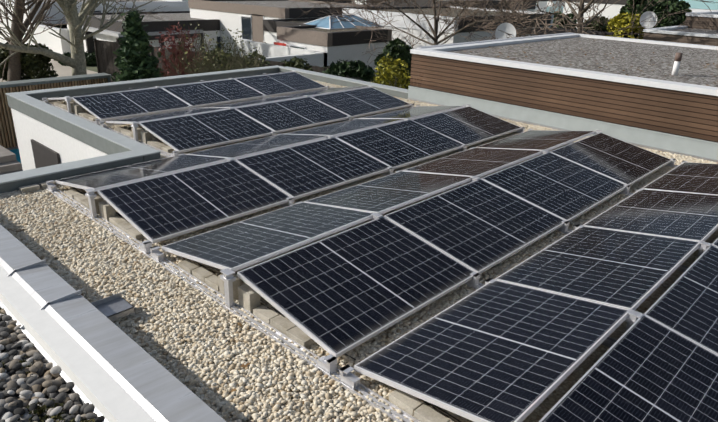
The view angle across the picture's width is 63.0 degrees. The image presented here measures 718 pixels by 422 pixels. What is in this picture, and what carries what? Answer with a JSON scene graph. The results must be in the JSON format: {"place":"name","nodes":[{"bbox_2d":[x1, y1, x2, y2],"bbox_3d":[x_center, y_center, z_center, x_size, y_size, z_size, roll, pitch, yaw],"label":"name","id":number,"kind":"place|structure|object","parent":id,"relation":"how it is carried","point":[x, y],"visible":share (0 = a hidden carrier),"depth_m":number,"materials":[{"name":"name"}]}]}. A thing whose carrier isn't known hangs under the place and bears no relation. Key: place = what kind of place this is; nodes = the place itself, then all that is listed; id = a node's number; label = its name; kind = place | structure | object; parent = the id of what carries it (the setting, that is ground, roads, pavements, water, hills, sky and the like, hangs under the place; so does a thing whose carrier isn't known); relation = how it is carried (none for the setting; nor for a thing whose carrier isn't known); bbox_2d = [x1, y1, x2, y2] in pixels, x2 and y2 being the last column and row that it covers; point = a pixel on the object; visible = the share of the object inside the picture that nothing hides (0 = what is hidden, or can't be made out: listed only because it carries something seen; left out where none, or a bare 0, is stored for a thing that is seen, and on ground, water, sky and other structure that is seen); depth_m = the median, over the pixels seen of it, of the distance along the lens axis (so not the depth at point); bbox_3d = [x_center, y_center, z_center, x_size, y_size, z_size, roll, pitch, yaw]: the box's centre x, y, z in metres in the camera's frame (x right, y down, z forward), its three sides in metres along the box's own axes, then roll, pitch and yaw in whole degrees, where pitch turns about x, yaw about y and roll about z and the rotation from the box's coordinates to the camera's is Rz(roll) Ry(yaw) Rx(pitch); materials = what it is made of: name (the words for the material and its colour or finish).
{"place":"outdoors","nodes":[
{"label":"outdoors","id":0,"kind":"place"},
{"bbox_2d":[0,145,22,174],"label":"courtyard steps","id":1,"kind":"structure","parent":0,"point":[9,163],"depth_m":15.65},
{"bbox_2d":[0,320,82,420],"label":"dark roof sheet","id":2,"kind":"object","parent":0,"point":[17,397],"depth_m":3.48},
{"bbox_2d":[0,307,95,421],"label":"dark pebbles","id":3,"kind":"object","parent":2,"relation":"on","point":[35,386],"visible":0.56,"depth_m":3.47,"materials":[{"name":"stone"}]},
{"bbox_2d":[0,308,94,421],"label":"moss patches","id":4,"kind":"object","parent":3,"relation":"on","point":[40,410],"visible":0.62,"depth_m":3.27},
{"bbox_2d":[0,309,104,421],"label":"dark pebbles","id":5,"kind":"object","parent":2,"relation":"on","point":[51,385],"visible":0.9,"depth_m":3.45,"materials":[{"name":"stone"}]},
{"bbox_2d":[0,59,97,81],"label":"building wall","id":6,"kind":"structure","parent":0,"point":[61,70],"depth_m":37.14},
{"bbox_2d":[0,0,63,80],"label":"tree","id":7,"kind":"object","parent":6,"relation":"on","point":[14,67],"depth_m":30.07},
{"bbox_2d":[0,42,58,80],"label":"bush","id":8,"kind":"object","parent":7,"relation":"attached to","point":[34,64],"visible":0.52,"depth_m":31.20,"materials":[{"name":"green plant"}]},
{"bbox_2d":[0,78,107,147],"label":"timber screen","id":9,"kind":"object","parent":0,"point":[8,138],"visible":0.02,"depth_m":18.63,"materials":[{"name":"brown wood"}]},
{"bbox_2d":[0,73,111,87],"bbox_3d":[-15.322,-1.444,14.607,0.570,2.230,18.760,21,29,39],"label":"fence cap","id":10,"kind":"object","parent":9,"relation":"on","point":[7,84],"visible":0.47,"depth_m":19.22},
{"bbox_2d":[0,0,168,81],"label":"plane tree","id":11,"kind":"object","parent":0,"point":[76,61],"depth_m":31.79,"materials":[{"name":"plant"}]},
{"bbox_2d":[86,65,97,71],"bbox_3d":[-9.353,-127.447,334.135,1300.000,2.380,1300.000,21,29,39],"label":"terrain","id":12,"kind":"structure","parent":0,"point":[92,68],"depth_m":38.61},
{"bbox_2d":[26,24,70,53],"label":"garage walls","id":13,"kind":"structure","parent":12,"relation":"on","point":[55,43],"depth_m":44.86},
{"bbox_2d":[11,108,107,170],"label":"building","id":14,"kind":"structure","parent":12,"relation":"on","point":[67,148],"depth_m":10.58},
{"bbox_2d":[31,139,60,167],"bbox_3d":[-5.767,-0.074,11.128,1.250,2.390,0.062,21,29,39],"label":"door recess","id":15,"kind":"object","parent":14,"relation":"attached to","point":[44,156],"visible":0.21,"depth_m":10.77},
{"bbox_2d":[0,68,407,192],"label":"coping","id":16,"kind":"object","parent":14,"relation":"on","point":[106,146],"depth_m":10.33,"materials":[{"name":"metal"}]},
{"bbox_2d":[0,65,407,183],"bbox_3d":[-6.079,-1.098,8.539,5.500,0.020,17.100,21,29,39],"label":"roof parapet","id":17,"kind":"structure","parent":14,"relation":"on","point":[137,149],"depth_m":9.41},
{"bbox_2d":[11,91,717,421],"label":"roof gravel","id":18,"kind":"structure","parent":14,"relation":"on","point":[553,398],"depth_m":4.87,"materials":[{"name":"gravel"}]},
{"bbox_2d":[0,184,457,421],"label":"gravel","id":19,"kind":"structure","parent":18,"relation":"on","point":[84,248],"depth_m":4.34,"materials":[{"name":"gravel"}]},
{"bbox_2d":[70,146,560,421],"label":"dc cables","id":20,"kind":"object","parent":19,"relation":"on","point":[345,354],"visible":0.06,"depth_m":4.11,"materials":[{"name":"black plastic"}]},
{"bbox_2d":[19,99,452,421],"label":"concrete ballast blocks","id":21,"kind":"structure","parent":18,"relation":"on","point":[247,296],"depth_m":4.80,"materials":[{"name":"concrete"}]},
{"bbox_2d":[42,71,711,421],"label":"mounting bracket","id":22,"kind":"object","parent":18,"relation":"on","point":[349,380],"visible":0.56,"depth_m":5.04,"materials":[{"name":"metal"}]},
{"bbox_2d":[48,87,155,99],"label":"solar panel","id":23,"kind":"object","parent":22,"relation":"on","point":[94,93],"visible":0.64,"depth_m":11.31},
{"bbox_2d":[72,87,189,120],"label":"solar panel","id":24,"kind":"object","parent":22,"relation":"on","point":[115,105],"visible":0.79,"depth_m":10.66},
{"bbox_2d":[55,154,226,191],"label":"solar panel","id":25,"kind":"object","parent":22,"relation":"on","point":[104,179],"visible":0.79,"depth_m":7.03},
{"bbox_2d":[106,108,227,123],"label":"solar panel","id":26,"kind":"object","parent":22,"relation":"on","point":[159,116],"visible":0.79,"depth_m":9.74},
{"bbox_2d":[98,160,289,243],"bbox_3d":[-1.756,-0.165,6.434,1.134,0.036,1.722,32,35,34],"label":"solar panel","id":27,"kind":"object","parent":22,"relation":"on","point":[159,209],"visible":0.86,"depth_m":6.31,"materials":[{"name":"glass"}]},
{"bbox_2d":[139,108,271,152],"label":"solar panel","id":28,"kind":"object","parent":22,"relation":"on","point":[182,134],"visible":0.86,"depth_m":9.08,"materials":[{"name":"glass"}]},
{"bbox_2d":[161,79,263,106],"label":"solar panel","id":29,"kind":"object","parent":22,"relation":"on","point":[202,94],"visible":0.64,"depth_m":11.85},
{"bbox_2d":[200,96,304,108],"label":"solar panel","id":30,"kind":"object","parent":22,"relation":"on","point":[234,105],"visible":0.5,"depth_m":10.96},
{"bbox_2d":[188,134,327,159],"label":"solar panel","id":31,"kind":"object","parent":22,"relation":"on","point":[255,147],"visible":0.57,"depth_m":8.24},
{"bbox_2d":[162,202,372,271],"bbox_3d":[-0.826,0.194,5.621,1.134,0.036,1.722,9,21,43],"label":"solar panel","id":32,"kind":"object","parent":22,"relation":"on","point":[237,246],"visible":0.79,"depth_m":5.46,"materials":[{"name":"glass"}]},
{"bbox_2d":[235,72,325,96],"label":"solar panel","id":33,"kind":"object","parent":22,"relation":"on","point":[271,85],"visible":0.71,"depth_m":13.05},
{"bbox_2d":[235,97,347,132],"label":"solar panel","id":34,"kind":"object","parent":22,"relation":"on","point":[288,115],"visible":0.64,"depth_m":10.28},
{"bbox_2d":[236,137,389,199],"bbox_3d":[-0.554,-0.599,7.618,1.134,0.036,1.722,31,35,34],"label":"solar panel","id":35,"kind":"object","parent":22,"relation":"on","point":[301,171],"visible":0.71,"depth_m":7.51,"materials":[{"name":"glass"}]},
{"bbox_2d":[274,86,367,96],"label":"solar panel","id":36,"kind":"object","parent":22,"relation":"on","point":[322,92],"visible":0.64,"depth_m":12.18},
{"bbox_2d":[284,119,403,136],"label":"solar panel","id":37,"kind":"object","parent":22,"relation":"on","point":[345,127],"visible":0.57,"depth_m":9.41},
{"bbox_2d":[237,217,473,357],"bbox_3d":[0.038,0.527,4.866,1.134,0.036,1.722,32,35,34],"label":"solar panel","id":38,"kind":"object","parent":22,"relation":"on","point":[339,294],"visible":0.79,"depth_m":4.72,"materials":[{"name":"glass"}]},
{"bbox_2d":[311,87,410,117],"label":"solar panel","id":39,"kind":"object","parent":22,"relation":"on","point":[355,103],"visible":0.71,"depth_m":11.47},
{"bbox_2d":[304,171,471,214],"bbox_3d":[0.376,-0.241,6.805,1.134,0.037,1.722,8,20,43],"label":"solar panel","id":40,"kind":"object","parent":22,"relation":"on","point":[387,193],"visible":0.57,"depth_m":6.67,"materials":[{"name":"glass"}]},
{"bbox_2d":[335,120,462,168],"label":"solar panel","id":41,"kind":"object","parent":22,"relation":"on","point":[397,145],"visible":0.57,"depth_m":8.71,"materials":[{"name":"glass"}]},
{"bbox_2d":[358,106,464,119],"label":"solar panel","id":42,"kind":"object","parent":22,"relation":"on","point":[416,112],"visible":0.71,"depth_m":10.59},
{"bbox_2d":[412,106,521,146],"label":"solar panel","id":43,"kind":"object","parent":22,"relation":"on","point":[468,126],"visible":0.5,"depth_m":9.91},
{"bbox_2d":[403,148,541,177],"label":"solar panel","id":44,"kind":"object","parent":22,"relation":"on","point":[478,162],"visible":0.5,"depth_m":7.87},
{"bbox_2d":[384,179,563,273],"bbox_3d":[1.241,0.093,6.049,1.134,0.036,1.722,32,35,34],"label":"solar panel","id":45,"kind":"object","parent":22,"relation":"on","point":[479,226],"visible":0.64,"depth_m":5.93,"materials":[{"name":"glass"}]},
{"bbox_2d":[354,280,629,421],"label":"solar panel","id":46,"kind":"object","parent":22,"relation":"on","point":[498,351],"visible":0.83,"depth_m":3.88,"materials":[{"name":"glass"}]},
{"bbox_2d":[476,130,594,150],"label":"solar panel","id":47,"kind":"object","parent":22,"relation":"on","point":[547,140],"visible":0.79,"depth_m":9.06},
{"bbox_2d":[481,152,625,220],"bbox_3d":[2.443,-0.342,7.232,1.134,0.035,1.722,32,35,34],"label":"solar panel","id":48,"kind":"object","parent":22,"relation":"on","point":[559,187],"visible":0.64,"depth_m":7.13,"materials":[{"name":"glass"}]},
{"bbox_2d":[495,226,700,309],"bbox_3d":[2.171,0.452,5.236,1.134,0.036,1.722,9,21,43],"label":"solar panel","id":49,"kind":"object","parent":22,"relation":"on","point":[624,270],"visible":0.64,"depth_m":5.10,"materials":[{"name":"glass"}]},
{"bbox_2d":[550,132,671,185],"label":"solar panel","id":50,"kind":"object","parent":22,"relation":"on","point":[623,162],"visible":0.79,"depth_m":8.32,"materials":[{"name":"glass"}]},
{"bbox_2d":[539,315,717,421],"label":"solar panel","id":51,"kind":"object","parent":22,"relation":"on","point":[644,368],"visible":1,"depth_m":3.54,"materials":[{"name":"glass"}]},
{"bbox_2d":[583,189,717,241],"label":"solar panel","id":52,"kind":"object","parent":22,"relation":"on","point":[684,216],"visible":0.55,"depth_m":6.29,"materials":[{"name":"glass"}]},
{"bbox_2d":[642,162,717,194],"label":"solar panel","id":53,"kind":"object","parent":22,"relation":"on","point":[690,177],"visible":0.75,"depth_m":7.58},
{"bbox_2d":[644,245,717,354],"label":"solar panel","id":54,"kind":"object","parent":22,"relation":"on","point":[685,304],"visible":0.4,"depth_m":4.40,"materials":[{"name":"glass"}]},
{"bbox_2d":[408,98,717,161],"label":"band foot","id":55,"kind":"object","parent":18,"relation":"on","point":[639,145],"visible":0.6,"depth_m":10.57},
{"bbox_2d":[0,265,155,421],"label":"party wall","id":56,"kind":"structure","parent":12,"relation":"on","point":[106,394],"depth_m":3.57,"materials":[{"name":"paint"}]},
{"bbox_2d":[91,292,134,320],"bbox_3d":[-1.907,0.749,4.420,0.210,0.090,0.340,21,29,39],"label":"overflow spout","id":57,"kind":"object","parent":56,"relation":"attached to","point":[114,307],"visible":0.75,"depth_m":4.46,"materials":[{"name":"metal"}]},
{"bbox_2d":[0,224,226,421],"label":"party wall cap","id":58,"kind":"object","parent":56,"relation":"on","point":[153,388],"visible":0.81,"depth_m":3.69,"materials":[{"name":"metal"}]},
{"bbox_2d":[110,10,163,81],"bbox_3d":[-7.298,-4.163,19.422,2.617,4.792,2.768,21,29,39],"label":"conifer","id":59,"kind":"object","parent":12,"relation":"on","point":[134,60],"visible":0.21,"depth_m":18.70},
{"bbox_2d":[67,24,219,51],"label":"house walls","id":60,"kind":"structure","parent":12,"relation":"on","point":[104,37],"depth_m":41.69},
{"bbox_2d":[65,16,125,32],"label":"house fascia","id":61,"kind":"structure","parent":60,"relation":"on","point":[95,23],"depth_m":39.18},
{"bbox_2d":[88,13,205,21],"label":"house roof","id":62,"kind":"structure","parent":61,"relation":"on","point":[173,16],"depth_m":44.22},
{"bbox_2d":[88,11,219,31],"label":"roof fascia","id":63,"kind":"structure","parent":60,"relation":"on","point":[205,25],"depth_m":41.05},
{"bbox_2d":[85,31,204,52],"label":"carport frame","id":64,"kind":"object","parent":12,"relation":"on","point":[90,45],"visible":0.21,"depth_m":40.96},
{"bbox_2d":[82,26,202,36],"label":"carport roof","id":65,"kind":"structure","parent":64,"relation":"on","point":[108,32],"depth_m":39.41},
{"bbox_2d":[157,25,213,76],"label":"red shrub twigs","id":66,"kind":"object","parent":12,"relation":"on","point":[177,59],"visible":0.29,"depth_m":20.66,"materials":[{"name":"red"}]},
{"bbox_2d":[148,22,201,76],"bbox_3d":[-6.479,-5.066,20.990,2.014,3.216,1.891,9,23,18],"label":"shrub","id":67,"kind":"object","parent":66,"relation":"attached to","point":[164,40],"visible":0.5,"depth_m":20.54,"materials":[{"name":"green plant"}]},
{"bbox_2d":[159,32,234,76],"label":"green shrub twigs","id":68,"kind":"object","parent":12,"relation":"on","point":[199,67],"visible":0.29,"depth_m":19.58,"materials":[{"name":"yellow"}]},
{"bbox_2d":[177,23,234,73],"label":"green shrub buds","id":69,"kind":"object","parent":68,"relation":"attached to","point":[222,53],"visible":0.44,"depth_m":19.46,"materials":[{"name":"green plant"}]},
{"bbox_2d":[93,38,329,81],"bbox_3d":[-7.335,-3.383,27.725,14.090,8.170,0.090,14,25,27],"label":"garden fence","id":70,"kind":"object","parent":12,"relation":"on","point":[105,56],"visible":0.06,"depth_m":29.14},
{"bbox_2d":[281,56,312,70],"bbox_3d":[-2.528,-5.527,23.628,1.992,1.360,0.824,21,29,39],"label":"shrub","id":71,"kind":"object","parent":70,"relation":"attached to","point":[296,62],"visible":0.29,"depth_m":23.21,"materials":[{"name":"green plant"}]},
{"bbox_2d":[192,37,260,72],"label":"green shrub twigs","id":72,"kind":"object","parent":12,"relation":"on","point":[233,60],"visible":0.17,"depth_m":21.03,"materials":[{"name":"yellow"}]},
{"bbox_2d":[190,8,322,56],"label":"house walls","id":73,"kind":"structure","parent":12,"relation":"on","point":[230,21],"depth_m":42.30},
{"bbox_2d":[242,17,251,39],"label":"window","id":74,"kind":"structure","parent":73,"relation":"on","point":[246,24],"depth_m":40.68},
{"bbox_2d":[188,0,385,18],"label":"roof fascia","id":75,"kind":"structure","parent":73,"relation":"on","point":[275,12],"depth_m":40.91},
{"bbox_2d":[216,1,362,7],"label":"house roof","id":76,"kind":"structure","parent":75,"relation":"attached to","point":[286,4],"depth_m":45.01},
{"bbox_2d":[264,31,277,43],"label":"exterior house walls","id":77,"kind":"structure","parent":12,"relation":"on","point":[270,37],"depth_m":36.58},
{"bbox_2d":[263,19,308,31],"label":"house extension fascia","id":78,"kind":"structure","parent":77,"relation":"attached to","point":[270,25],"depth_m":35.96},
{"bbox_2d":[240,40,326,66],"bbox_3d":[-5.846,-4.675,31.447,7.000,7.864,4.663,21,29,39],"label":"white garden wall","id":79,"kind":"structure","parent":12,"relation":"on","point":[273,52],"depth_m":30.71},
{"bbox_2d":[278,40,389,72],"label":"exterior house walls","id":80,"kind":"structure","parent":12,"relation":"on","point":[346,52],"depth_m":31.29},
{"bbox_2d":[277,25,391,46],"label":"roof fascia","id":81,"kind":"structure","parent":80,"relation":"attached to","point":[319,38],"depth_m":30.89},
{"bbox_2d":[373,53,409,88],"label":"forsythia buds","id":82,"kind":"object","parent":12,"relation":"on","point":[387,72],"visible":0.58,"depth_m":15.81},
{"bbox_2d":[374,37,411,88],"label":"hedge block","id":83,"kind":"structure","parent":12,"relation":"on","point":[396,48],"depth_m":16.99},
{"bbox_2d":[176,0,638,34],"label":"estate walls","id":84,"kind":"structure","parent":12,"relation":"on","point":[612,10],"depth_m":72.93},
{"bbox_2d":[288,0,586,66],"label":"bare tree","id":85,"kind":"object","parent":12,"relation":"on","point":[448,5],"depth_m":30.88,"materials":[{"name":"plant"}]},
{"bbox_2d":[378,26,550,49],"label":"low house walls","id":86,"kind":"structure","parent":12,"relation":"on","point":[457,38],"depth_m":35.40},
{"bbox_2d":[342,6,553,32],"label":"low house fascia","id":87,"kind":"structure","parent":86,"relation":"on","point":[400,22],"depth_m":35.91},
{"bbox_2d":[352,6,551,32],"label":"low house fascia","id":88,"kind":"structure","parent":86,"relation":"on","point":[518,25],"depth_m":38.32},
{"bbox_2d":[380,8,511,16],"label":"house roof","id":89,"kind":"structure","parent":88,"relation":"on","point":[430,12],"depth_m":40.45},
{"bbox_2d":[495,23,515,38],"bbox_3d":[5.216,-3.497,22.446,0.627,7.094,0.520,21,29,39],"label":"satellite dish","id":90,"kind":"object","parent":12,"relation":"on","point":[509,28],"visible":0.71,"depth_m":21.31,"materials":[{"name":"white"}]},
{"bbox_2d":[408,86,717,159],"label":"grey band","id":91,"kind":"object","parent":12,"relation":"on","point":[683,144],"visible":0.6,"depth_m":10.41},
{"bbox_2d":[518,27,613,35],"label":"building wall","id":92,"kind":"structure","parent":12,"relation":"on","point":[600,33],"depth_m":32.47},
{"bbox_2d":[471,0,717,38],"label":"bare tree","id":93,"kind":"object","parent":12,"relation":"on","point":[539,22],"depth_m":22.59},
{"bbox_2d":[640,11,656,28],"bbox_3d":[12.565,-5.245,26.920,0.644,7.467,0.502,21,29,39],"label":"satellite dish","id":94,"kind":"object","parent":12,"relation":"on","point":[646,15],"visible":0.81,"depth_m":25.71,"materials":[{"name":"white"}]},
{"bbox_2d":[643,32,717,45],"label":"wood building","id":95,"kind":"structure","parent":12,"relation":"on","point":[709,41],"depth_m":21.66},
{"bbox_2d":[643,25,717,37],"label":"roof edge","id":96,"kind":"object","parent":95,"relation":"on","point":[663,30],"visible":0.9,"depth_m":21.90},
{"bbox_2d":[668,28,717,33],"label":"flat roof","id":97,"kind":"structure","parent":95,"relation":"on","point":[705,31],"depth_m":23.58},
{"bbox_2d":[684,16,717,29],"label":"building wall","id":98,"kind":"structure","parent":12,"relation":"on","point":[709,23],"depth_m":24.74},
{"bbox_2d":[685,11,717,17],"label":"roof edge","id":99,"kind":"object","parent":98,"relation":"on","point":[714,14],"visible":1,"depth_m":24.84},
{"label":"house walls","id":100,"kind":"object","parent":12,"relation":"on","visible":0},
{"bbox_2d":[0,4,185,43],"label":"house walls","id":101,"kind":"structure","parent":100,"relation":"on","point":[58,16],"depth_m":51.09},
{"bbox_2d":[33,1,182,8],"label":"building roof","id":102,"kind":"structure","parent":101,"relation":"on","point":[162,4],"depth_m":53.09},
{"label":"house walls","id":103,"kind":"object","parent":12,"relation":"on","visible":0},
{"bbox_2d":[366,0,535,8],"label":"roof","id":104,"kind":"structure","parent":103,"relation":"on","point":[421,2],"depth_m":55.22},
{"bbox_2d":[451,1,534,9],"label":"house fascia","id":105,"kind":"structure","parent":103,"relation":"on","point":[529,5],"depth_m":58.76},
{"bbox_2d":[252,15,263,42],"bbox_3d":[-6.878,-11.966,40.060,1.300,2.680,0.070,21,29,39],"label":"window shutter","id":106,"kind":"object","parent":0,"point":[257,28],"visible":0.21,"depth_m":39.87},
{"bbox_2d":[307,15,378,28],"bbox_3d":[-1.022,-11.364,35.002,2.600,0.600,4.400,21,29,39],"label":"roof lantern","id":107,"kind":"object","parent":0,"point":[324,23],"visible":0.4,"depth_m":34.11,"materials":[{"name":"blue glass"}]},
{"bbox_2d":[322,59,375,82],"bbox_3d":[-0.369,-5.038,22.651,3.336,1.691,1.378,21,29,39],"label":"bush","id":108,"kind":"object","parent":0,"point":[358,68],"visible":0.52,"depth_m":22.09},
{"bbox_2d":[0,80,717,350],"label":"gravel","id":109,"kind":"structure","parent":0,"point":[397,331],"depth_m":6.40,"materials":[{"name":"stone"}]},
{"bbox_2d":[415,32,572,47],"bbox_3d":[3.895,-4.493,15.302,0.160,0.015,7.550,21,29,39],"label":"roof parapet","id":110,"kind":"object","parent":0,"point":[490,40],"visible":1,"depth_m":14.65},
{"bbox_2d":[410,54,717,142],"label":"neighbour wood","id":111,"kind":"object","parent":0,"point":[684,114],"visible":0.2,"depth_m":10.29,"materials":[{"name":"wood"}]},
{"bbox_2d":[410,33,717,95],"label":"roof parapet","id":112,"kind":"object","parent":111,"relation":"on","point":[634,80],"visible":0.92,"depth_m":11.21,"materials":[{"name":"metal"}]},
{"bbox_2d":[551,11,576,28],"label":"bush","id":113,"kind":"object","parent":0,"point":[571,15],"depth_m":49.01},
{"bbox_2d":[445,37,717,86],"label":"roof gravel","id":114,"kind":"structure","parent":0,"point":[693,61],"depth_m":12.81,"materials":[{"name":"gravel"}]},
{"bbox_2d":[583,16,608,35],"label":"bush","id":115,"kind":"object","parent":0,"point":[604,28],"depth_m":41.97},
{"bbox_2d":[607,12,648,38],"bbox_3d":[16.815,-11.339,36.622,2.708,2.022,2.692,21,29,39],"label":"bush","id":116,"kind":"object","parent":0,"point":[618,20],"depth_m":36.08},
{"bbox_2d":[620,0,678,14],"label":"bush","id":117,"kind":"object","parent":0,"point":[637,7],"depth_m":50.15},
{"bbox_2d":[649,0,691,28],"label":"bush","id":118,"kind":"object","parent":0,"point":[676,6],"depth_m":37.37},
{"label":"terrace fascia","id":119,"kind":"object","parent":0,"visible":0},
{"bbox_2d":[679,0,717,9],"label":"terrace glass","id":120,"kind":"object","parent":119,"relation":"on","point":[699,4],"depth_m":73.83,"materials":[{"name":"teal"}]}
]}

